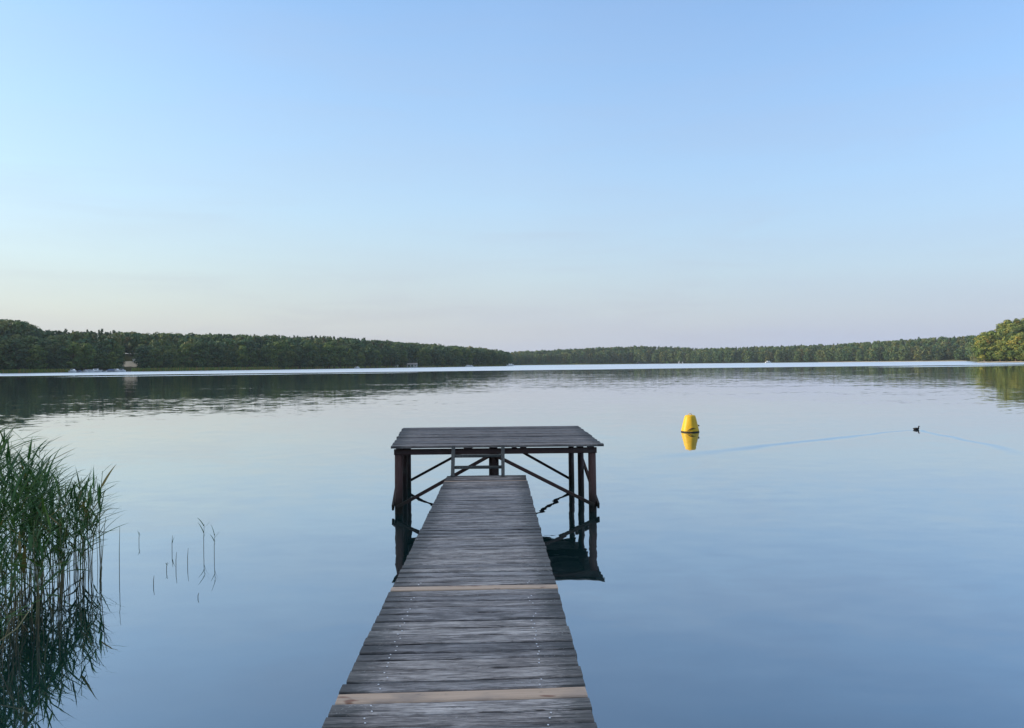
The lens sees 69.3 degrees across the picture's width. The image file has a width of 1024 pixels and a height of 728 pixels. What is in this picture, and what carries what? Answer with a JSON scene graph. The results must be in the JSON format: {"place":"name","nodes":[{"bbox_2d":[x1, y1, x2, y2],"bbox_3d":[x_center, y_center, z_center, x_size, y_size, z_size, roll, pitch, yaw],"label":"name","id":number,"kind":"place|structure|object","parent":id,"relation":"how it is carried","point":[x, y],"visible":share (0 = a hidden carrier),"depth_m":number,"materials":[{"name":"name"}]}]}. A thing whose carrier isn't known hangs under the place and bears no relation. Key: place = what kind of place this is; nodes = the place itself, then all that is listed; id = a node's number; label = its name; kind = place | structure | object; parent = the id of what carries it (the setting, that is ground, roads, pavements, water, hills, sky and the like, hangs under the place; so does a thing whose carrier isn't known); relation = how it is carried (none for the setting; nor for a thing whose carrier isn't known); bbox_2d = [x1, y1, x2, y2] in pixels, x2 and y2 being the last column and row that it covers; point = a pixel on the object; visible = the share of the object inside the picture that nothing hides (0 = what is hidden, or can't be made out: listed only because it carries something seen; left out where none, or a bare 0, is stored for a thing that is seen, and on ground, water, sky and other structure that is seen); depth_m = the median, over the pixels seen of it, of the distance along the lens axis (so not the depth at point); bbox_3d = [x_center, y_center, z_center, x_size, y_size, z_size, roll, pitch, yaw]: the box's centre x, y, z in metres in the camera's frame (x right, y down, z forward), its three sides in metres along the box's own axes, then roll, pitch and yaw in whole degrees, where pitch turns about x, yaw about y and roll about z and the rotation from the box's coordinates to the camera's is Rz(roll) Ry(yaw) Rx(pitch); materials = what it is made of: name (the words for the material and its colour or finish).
{"place":"outdoors","nodes":[
{"label":"outdoors","id":0,"kind":"place"},
{"bbox_2d":[0,361,1023,727],"bbox_3d":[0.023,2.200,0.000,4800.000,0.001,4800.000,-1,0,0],"label":"water","id":1,"kind":"structure","parent":0,"point":[804,545],"depth_m":9.38,"materials":[{"name":"blue liquid"}]},
{"bbox_2d":[0,530,35,630],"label":"reed","id":2,"kind":"object","parent":1,"relation":"on","point":[18,557],"visible":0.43,"depth_m":6.21,"materials":[{"name":"green plant"}]},
{"bbox_2d":[0,576,37,669],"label":"reed","id":3,"kind":"object","parent":1,"relation":"on","point":[2,634],"visible":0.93,"depth_m":5.43,"materials":[{"name":"green plant"}]},
{"bbox_2d":[0,515,38,619],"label":"reed","id":4,"kind":"object","parent":1,"relation":"on","point":[8,551],"visible":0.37,"depth_m":6.53,"materials":[{"name":"green plant"}]},
{"bbox_2d":[1,494,42,605],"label":"reed","id":5,"kind":"object","parent":1,"relation":"on","point":[17,540],"visible":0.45,"depth_m":6.88,"materials":[{"name":"green plant"}]},
{"bbox_2d":[0,531,44,629],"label":"reed","id":6,"kind":"object","parent":1,"relation":"on","point":[19,550],"visible":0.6,"depth_m":6.25,"materials":[{"name":"green plant"}]},
{"bbox_2d":[0,510,46,639],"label":"reed","id":7,"kind":"object","parent":1,"relation":"on","point":[6,564],"visible":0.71,"depth_m":6.05,"materials":[{"name":"green plant"}]},
{"bbox_2d":[0,445,49,550],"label":"reed","id":8,"kind":"object","parent":1,"relation":"on","point":[21,495],"visible":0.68,"depth_m":7.05,"materials":[{"name":"green plant"}]},
{"bbox_2d":[0,427,50,516],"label":"reed","id":9,"kind":"object","parent":1,"relation":"on","point":[2,445],"visible":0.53,"depth_m":7.89,"materials":[{"name":"green plant"}]},
{"bbox_2d":[0,464,51,602],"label":"reed","id":10,"kind":"object","parent":1,"relation":"on","point":[17,509],"visible":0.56,"depth_m":6.93,"materials":[{"name":"green plant"}]},
{"bbox_2d":[0,436,51,518],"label":"reed","id":11,"kind":"object","parent":1,"relation":"on","point":[9,455],"visible":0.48,"depth_m":7.93,"materials":[{"name":"green plant"}]},
{"bbox_2d":[1,460,56,570],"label":"reed","id":12,"kind":"object","parent":1,"relation":"on","point":[16,476],"visible":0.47,"depth_m":7.18,"materials":[{"name":"green plant"}]},
{"bbox_2d":[2,481,55,595],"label":"reed","id":13,"kind":"object","parent":1,"relation":"on","point":[38,524],"visible":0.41,"depth_m":7.15,"materials":[{"name":"green plant"}]},
{"bbox_2d":[0,506,58,589],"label":"reed","id":14,"kind":"object","parent":1,"relation":"on","point":[36,548],"visible":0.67,"depth_m":6.37,"materials":[{"name":"green plant"}]},
{"bbox_2d":[0,469,64,605],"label":"reed","id":15,"kind":"object","parent":1,"relation":"on","point":[13,496],"visible":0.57,"depth_m":6.61,"materials":[{"name":"green plant"}]},
{"bbox_2d":[1,498,65,640],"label":"reed","id":16,"kind":"object","parent":1,"relation":"on","point":[24,551],"visible":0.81,"depth_m":6.02,"materials":[{"name":"green plant"}]},
{"bbox_2d":[0,480,66,603],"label":"reed","id":17,"kind":"object","parent":1,"relation":"on","point":[20,512],"visible":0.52,"depth_m":6.89,"materials":[{"name":"green plant"}]},
{"bbox_2d":[1,467,67,577],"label":"reed","id":18,"kind":"object","parent":1,"relation":"on","point":[39,502],"visible":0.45,"depth_m":7.25,"materials":[{"name":"green plant"}]},
{"bbox_2d":[2,491,67,596],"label":"reed","id":19,"kind":"object","parent":1,"relation":"on","point":[35,511],"visible":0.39,"depth_m":7.09,"materials":[{"name":"green plant"}]},
{"bbox_2d":[0,507,70,641],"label":"reed","id":20,"kind":"object","parent":1,"relation":"on","point":[50,578],"visible":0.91,"depth_m":5.97,"materials":[{"name":"green plant"}]},
{"bbox_2d":[0,436,70,533],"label":"reed","id":21,"kind":"object","parent":1,"relation":"on","point":[29,451],"visible":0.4,"depth_m":7.96,"materials":[{"name":"green plant"}]},
{"bbox_2d":[17,505,56,600],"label":"reed","id":22,"kind":"object","parent":1,"relation":"on","point":[31,528],"visible":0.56,"depth_m":6.84,"materials":[{"name":"green plant"}]},
{"bbox_2d":[6,451,67,577],"bbox_3d":[-4.925,1.737,7.798,0.632,1.641,0.625,-1,0,-1],"label":"reed","id":23,"kind":"object","parent":1,"relation":"on","point":[35,492],"visible":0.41,"depth_m":7.76,"materials":[{"name":"green plant"}]},
{"bbox_2d":[6,502,70,601],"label":"reed","id":24,"kind":"object","parent":1,"relation":"on","point":[43,540],"visible":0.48,"depth_m":6.99,"materials":[{"name":"green plant"}]},
{"bbox_2d":[1,505,78,621],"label":"reed","id":25,"kind":"object","parent":1,"relation":"on","point":[50,526],"visible":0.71,"depth_m":6.46,"materials":[{"name":"green plant"}]},
{"bbox_2d":[13,440,66,584],"bbox_3d":[-5.002,1.693,7.698,0.799,1.778,0.603,-1,0,23],"label":"reed","id":26,"kind":"object","parent":1,"relation":"on","point":[24,496],"visible":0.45,"depth_m":7.65,"materials":[{"name":"green plant"}]},
{"bbox_2d":[7,469,73,592],"bbox_3d":[-4.662,1.762,7.161,0.748,1.554,0.484,-1,0,-29],"label":"reed","id":27,"kind":"object","parent":1,"relation":"on","point":[38,514],"visible":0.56,"depth_m":7.14,"materials":[{"name":"green plant"}]},
{"bbox_2d":[3,468,79,584],"bbox_3d":[-4.610,1.776,7.283,0.621,1.488,0.666,3,1,11],"label":"reed","id":28,"kind":"object","parent":1,"relation":"on","point":[51,501],"visible":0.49,"depth_m":7.35,"materials":[{"name":"green plant"}]},
{"bbox_2d":[7,523,76,630],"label":"reed","id":29,"kind":"object","parent":1,"relation":"on","point":[42,567],"visible":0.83,"depth_m":6.25,"materials":[{"name":"green plant"}]},
{"bbox_2d":[17,448,84,540],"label":"reed","id":30,"kind":"object","parent":1,"relation":"on","point":[49,471],"visible":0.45,"depth_m":8.02,"materials":[{"name":"green plant"}]},
{"bbox_2d":[15,469,93,591],"bbox_3d":[-4.532,1.778,7.233,0.694,1.454,0.507,-1,0,21],"label":"reed","id":31,"kind":"object","parent":1,"relation":"on","point":[58,488],"visible":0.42,"depth_m":7.36,"materials":[{"name":"green plant"}]},
{"bbox_2d":[24,467,87,587],"bbox_3d":[-4.639,1.771,7.482,0.574,1.490,0.608,-1,0,-42],"label":"reed","id":32,"kind":"object","parent":1,"relation":"on","point":[52,495],"visible":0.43,"depth_m":7.42,"materials":[{"name":"green plant"}]},
{"bbox_2d":[24,506,87,603],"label":"reed","id":33,"kind":"object","parent":1,"relation":"on","point":[54,552],"visible":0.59,"depth_m":6.94,"materials":[{"name":"green plant"}]},
{"bbox_2d":[34,493,82,603],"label":"reed","id":34,"kind":"object","parent":1,"relation":"on","point":[43,510],"visible":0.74,"depth_m":6.93,"materials":[{"name":"green plant"}]},
{"bbox_2d":[38,485,78,595],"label":"reed","id":35,"kind":"object","parent":1,"relation":"on","point":[59,533],"visible":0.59,"depth_m":7.21,"materials":[{"name":"green plant"}]},
{"bbox_2d":[30,511,90,605],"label":"reed","id":36,"kind":"object","parent":1,"relation":"on","point":[54,520],"visible":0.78,"depth_m":6.91,"materials":[{"name":"green plant"}]},
{"bbox_2d":[27,513,96,605],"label":"reed","id":37,"kind":"object","parent":1,"relation":"on","point":[61,553],"visible":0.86,"depth_m":6.88,"materials":[{"name":"green plant"}]},
{"bbox_2d":[38,505,88,593],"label":"reed","id":38,"kind":"object","parent":1,"relation":"on","point":[67,558],"visible":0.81,"depth_m":6.96,"materials":[{"name":"green plant"}]},
{"bbox_2d":[41,477,85,590],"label":"reed","id":39,"kind":"object","parent":1,"relation":"on","point":[60,516],"visible":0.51,"depth_m":7.32,"materials":[{"name":"green plant"}]},
{"bbox_2d":[27,475,102,574],"bbox_3d":[-4.745,1.805,7.857,0.507,1.384,0.623,-1,0,6],"label":"reed","id":40,"kind":"object","parent":1,"relation":"on","point":[64,504],"visible":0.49,"depth_m":7.85,"materials":[{"name":"green plant"}]},
{"bbox_2d":[44,484,94,587],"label":"reed","id":41,"kind":"object","parent":1,"relation":"on","point":[66,521],"visible":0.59,"depth_m":7.32,"materials":[{"name":"green plant"}]},
{"bbox_2d":[44,488,124,589],"bbox_3d":[-4.215,1.858,7.322,0.733,1.274,0.415,-1,2,-13],"label":"reed","id":42,"kind":"object","parent":1,"relation":"on","point":[82,528],"visible":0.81,"depth_m":7.31,"materials":[{"name":"green plant"}]},
{"bbox_2d":[66,519,102,591],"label":"reed","id":43,"kind":"object","parent":1,"relation":"on","point":[81,554],"visible":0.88,"depth_m":7.03,"materials":[{"name":"green plant"}]},
{"bbox_2d":[63,483,108,578],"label":"reed","id":44,"kind":"object","parent":1,"relation":"on","point":[84,542],"visible":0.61,"depth_m":7.72,"materials":[{"name":"green plant"}]},
{"bbox_2d":[62,479,110,583],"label":"reed","id":45,"kind":"object","parent":1,"relation":"on","point":[83,522],"visible":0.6,"depth_m":7.64,"materials":[{"name":"green plant"}]},
{"bbox_2d":[67,466,108,565],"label":"reed","id":46,"kind":"object","parent":1,"relation":"on","point":[91,496],"visible":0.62,"depth_m":8.08,"materials":[{"name":"green plant"}]},
{"bbox_2d":[62,466,119,557],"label":"reed","id":47,"kind":"object","parent":1,"relation":"on","point":[96,509],"visible":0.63,"depth_m":8.21,"materials":[{"name":"green plant"}]},
{"bbox_2d":[74,482,113,569],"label":"reed","id":48,"kind":"object","parent":1,"relation":"on","point":[91,515],"visible":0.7,"depth_m":8.10,"materials":[{"name":"green plant"}]},
{"bbox_2d":[84,465,116,561],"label":"reed","id":49,"kind":"object","parent":1,"relation":"on","point":[102,484],"visible":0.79,"depth_m":8.38,"materials":[{"name":"green plant"}]},
{"bbox_2d":[322,475,596,727],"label":"jetty","id":50,"kind":"object","parent":1,"relation":"in","point":[470,628],"visible":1,"depth_m":4.45,"materials":[{"name":"wood"}]},
{"bbox_2d":[451,445,504,476],"bbox_3d":[-0.494,1.415,10.748,0.775,0.444,0.249,-1,0,0],"label":"step ladder","id":51,"kind":"object","parent":50,"relation":"attached to","point":[501,466],"visible":1,"depth_m":10.74,"materials":[{"name":"silver metal"}]},
{"bbox_2d":[391,426,603,513],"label":"bathing platform","id":52,"kind":"structure","parent":1,"relation":"in","point":[570,440],"depth_m":11.22,"materials":[{"name":"grey wood"}]},
{"bbox_2d":[681,413,698,432],"bbox_3d":[5.630,1.972,23.373,0.573,0.838,0.572,-1,0,0],"label":"buoy","id":53,"kind":"object","parent":1,"relation":"on","point":[690,425],"visible":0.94,"depth_m":23.20,"materials":[{"name":"yellow plastic"}]},
{"bbox_2d":[0,350,1023,371],"bbox_3d":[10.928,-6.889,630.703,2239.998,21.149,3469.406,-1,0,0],"label":"ground","id":54,"kind":"structure","parent":0,"point":[128,357],"depth_m":915.11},
{"bbox_2d":[0,339,23,369],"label":"broadleaf tree","id":55,"kind":"object","parent":54,"relation":"on","point":[5,342],"visible":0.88,"depth_m":419.48,"materials":[{"name":"green plant"}]},
{"bbox_2d":[2,337,34,369],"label":"broadleaf tree","id":56,"kind":"object","parent":54,"relation":"on","point":[17,341],"visible":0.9,"depth_m":421.71,"materials":[{"name":"green plant"}]},
{"bbox_2d":[40,349,57,369],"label":"broadleaf tree","id":57,"kind":"object","parent":54,"relation":"on","point":[50,363],"visible":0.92,"depth_m":432.21,"materials":[{"name":"green plant"}]},
{"bbox_2d":[43,338,64,367],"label":"broadleaf tree","id":58,"kind":"object","parent":54,"relation":"on","point":[53,346],"visible":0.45,"depth_m":438.22,"materials":[{"name":"green plant"}]},
{"bbox_2d":[52,347,71,369],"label":"broadleaf tree","id":59,"kind":"object","parent":54,"relation":"on","point":[61,364],"visible":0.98,"depth_m":435.33,"materials":[{"name":"green plant"}]},
{"bbox_2d":[62,342,86,369],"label":"broadleaf tree","id":60,"kind":"object","parent":54,"relation":"on","point":[76,355],"visible":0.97,"depth_m":439.16,"materials":[{"name":"green plant"}]},
{"bbox_2d":[79,343,97,369],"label":"broadleaf tree","id":61,"kind":"object","parent":54,"relation":"on","point":[87,360],"visible":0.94,"depth_m":444.67,"materials":[{"name":"green plant"}]},
{"bbox_2d":[94,349,108,369],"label":"broadleaf tree","id":62,"kind":"object","parent":54,"relation":"on","point":[101,363],"visible":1,"depth_m":449.83,"materials":[{"name":"green plant"}]},
{"bbox_2d":[106,352,121,368],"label":"broadleaf tree","id":63,"kind":"object","parent":54,"relation":"on","point":[111,365],"visible":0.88,"depth_m":457.17,"materials":[{"name":"green plant"}]},
{"bbox_2d":[133,346,150,366],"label":"broadleaf tree","id":64,"kind":"object","parent":54,"relation":"on","point":[143,354],"visible":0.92,"depth_m":469.68,"materials":[{"name":"green plant"}]},
{"bbox_2d":[145,348,163,367],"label":"broadleaf tree","id":65,"kind":"object","parent":54,"relation":"on","point":[155,362],"visible":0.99,"depth_m":472.26,"materials":[{"name":"green plant"}]},
{"bbox_2d":[161,351,173,367],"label":"broadleaf tree","id":66,"kind":"object","parent":54,"relation":"on","point":[167,356],"visible":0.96,"depth_m":476.62,"materials":[{"name":"green plant"}]},
{"bbox_2d":[171,352,184,368],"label":"broadleaf tree","id":67,"kind":"object","parent":54,"relation":"on","point":[177,364],"visible":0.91,"depth_m":481.23,"materials":[{"name":"green plant"}]},
{"bbox_2d":[173,344,192,368],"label":"broadleaf tree","id":68,"kind":"object","parent":54,"relation":"on","point":[184,350],"visible":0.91,"depth_m":484.41,"materials":[{"name":"green plant"}]},
{"bbox_2d":[187,342,207,367],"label":"broadleaf tree","id":69,"kind":"object","parent":54,"relation":"on","point":[198,355],"visible":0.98,"depth_m":488.52,"materials":[{"name":"green plant"}]},
{"bbox_2d":[201,352,213,367],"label":"broadleaf tree","id":70,"kind":"object","parent":54,"relation":"on","point":[208,358],"visible":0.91,"depth_m":493.90,"materials":[{"name":"green plant"}]},
{"bbox_2d":[210,342,226,366],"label":"broadleaf tree","id":71,"kind":"object","parent":54,"relation":"on","point":[217,360],"visible":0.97,"depth_m":500.50,"materials":[{"name":"green plant"}]},
{"bbox_2d":[223,350,237,367],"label":"broadleaf tree","id":72,"kind":"object","parent":54,"relation":"on","point":[231,359],"visible":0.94,"depth_m":506.26,"materials":[{"name":"green plant"}]},
{"bbox_2d":[234,345,249,367],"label":"broadleaf tree","id":73,"kind":"object","parent":54,"relation":"on","point":[241,352],"visible":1,"depth_m":510.73,"materials":[{"name":"green plant"}]},
{"bbox_2d":[245,341,257,366],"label":"broadleaf tree","id":74,"kind":"object","parent":54,"relation":"on","point":[250,345],"visible":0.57,"depth_m":524.53,"materials":[{"name":"green plant"}]},
{"bbox_2d":[249,351,259,366],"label":"broadleaf tree","id":75,"kind":"object","parent":54,"relation":"on","point":[254,362],"visible":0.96,"depth_m":520.64,"materials":[{"name":"green plant"}]},
{"bbox_2d":[259,348,272,366],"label":"broadleaf tree","id":76,"kind":"object","parent":54,"relation":"on","point":[265,359],"visible":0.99,"depth_m":524.70,"materials":[{"name":"green plant"}]},
{"bbox_2d":[275,350,287,367],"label":"broadleaf tree","id":77,"kind":"object","parent":54,"relation":"on","point":[282,363],"visible":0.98,"depth_m":535.49,"materials":[{"name":"green plant"}]},
{"bbox_2d":[281,348,296,367],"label":"broadleaf tree","id":78,"kind":"object","parent":54,"relation":"on","point":[291,358],"visible":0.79,"depth_m":542.73,"materials":[{"name":"green plant"}]},
{"bbox_2d":[293,347,308,367],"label":"broadleaf tree","id":79,"kind":"object","parent":54,"relation":"on","point":[299,360],"visible":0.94,"depth_m":549.59,"materials":[{"name":"green plant"}]},
{"bbox_2d":[300,342,317,367],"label":"broadleaf tree","id":80,"kind":"object","parent":54,"relation":"on","point":[308,354],"visible":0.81,"depth_m":556.74,"materials":[{"name":"green plant"}]},
{"bbox_2d":[0,363,632,372],"bbox_3d":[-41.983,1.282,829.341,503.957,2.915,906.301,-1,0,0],"label":"reed fringe","id":81,"kind":"object","parent":54,"relation":"on","point":[55,370],"visible":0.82,"depth_m":486.19,"materials":[{"name":"green plant"}]},
{"bbox_2d":[319,348,328,366],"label":"broadleaf tree","id":82,"kind":"object","parent":54,"relation":"on","point":[323,362],"visible":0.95,"depth_m":567.03,"materials":[{"name":"green plant"}]},
{"bbox_2d":[320,345,338,367],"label":"broadleaf tree","id":83,"kind":"object","parent":54,"relation":"on","point":[328,349],"visible":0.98,"depth_m":569.11,"materials":[{"name":"green plant"}]},
{"bbox_2d":[334,345,348,367],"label":"broadleaf tree","id":84,"kind":"object","parent":54,"relation":"on","point":[341,348],"visible":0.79,"depth_m":581.74,"materials":[{"name":"green plant"}]},
{"bbox_2d":[346,348,355,366],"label":"broadleaf tree","id":85,"kind":"object","parent":54,"relation":"on","point":[351,356],"visible":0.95,"depth_m":588.99,"materials":[{"name":"green plant"}]},
{"bbox_2d":[364,343,377,366],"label":"broadleaf tree","id":86,"kind":"object","parent":54,"relation":"on","point":[369,353],"visible":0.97,"depth_m":613.08,"materials":[{"name":"green plant"}]},
{"bbox_2d":[380,349,389,365],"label":"broadleaf tree","id":87,"kind":"object","parent":54,"relation":"on","point":[385,352],"visible":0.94,"depth_m":629.50,"materials":[{"name":"green plant"}]},
{"bbox_2d":[387,349,398,364],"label":"broadleaf tree","id":88,"kind":"object","parent":54,"relation":"on","point":[393,358],"visible":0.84,"depth_m":637.86,"materials":[{"name":"green plant"}]},
{"bbox_2d":[397,350,407,366],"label":"broadleaf tree","id":89,"kind":"object","parent":54,"relation":"on","point":[403,361],"visible":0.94,"depth_m":650.42,"materials":[{"name":"green plant"}]},
{"bbox_2d":[419,347,431,366],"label":"broadleaf tree","id":90,"kind":"object","parent":54,"relation":"on","point":[425,350],"visible":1,"depth_m":675.26,"materials":[{"name":"green plant"}]},
{"bbox_2d":[429,346,443,366],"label":"broadleaf tree","id":91,"kind":"object","parent":54,"relation":"on","point":[435,353],"visible":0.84,"depth_m":686.68,"materials":[{"name":"green plant"}]},
{"bbox_2d":[449,349,460,365],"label":"broadleaf tree","id":92,"kind":"object","parent":54,"relation":"on","point":[455,352],"visible":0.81,"depth_m":715.98,"materials":[{"name":"green plant"}]},
{"bbox_2d":[471,350,482,365],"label":"broadleaf tree","id":93,"kind":"object","parent":54,"relation":"on","point":[478,359],"visible":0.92,"depth_m":750.25,"materials":[{"name":"green plant"}]},
{"bbox_2d":[0,319,977,368],"bbox_3d":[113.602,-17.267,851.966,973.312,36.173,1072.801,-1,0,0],"label":"wood","id":94,"kind":"object","parent":54,"relation":"on","point":[19,329],"visible":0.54,"depth_m":929.91,"materials":[{"name":"green plant"}]},
{"bbox_2d":[971,335,991,360],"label":"broadleaf tree","id":95,"kind":"object","parent":54,"relation":"on","point":[983,337],"visible":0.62,"depth_m":495.19,"materials":[{"name":"green plant"}]},
{"bbox_2d":[977,340,991,361],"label":"broadleaf tree","id":96,"kind":"object","parent":54,"relation":"on","point":[983,356],"visible":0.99,"depth_m":489.62,"materials":[{"name":"green plant"}]},
{"bbox_2d":[988,339,1008,360],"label":"broadleaf tree","id":97,"kind":"object","parent":54,"relation":"on","point":[996,353],"visible":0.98,"depth_m":482.12,"materials":[{"name":"green plant"}]},
{"bbox_2d":[1001,334,1022,360],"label":"broadleaf tree","id":98,"kind":"object","parent":54,"relation":"on","point":[1010,341],"visible":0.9,"depth_m":475.46,"materials":[{"name":"green plant"}]},
{"bbox_2d":[1008,332,1023,360],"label":"broadleaf tree","id":99,"kind":"object","parent":54,"relation":"on","point":[1020,335],"visible":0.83,"depth_m":473.08,"materials":[{"name":"green plant"}]},
{"bbox_2d":[0,0,1023,354],"label":"sky","id":100,"kind":"structure","parent":0,"point":[510,176],"materials":[{"name":"blue"}]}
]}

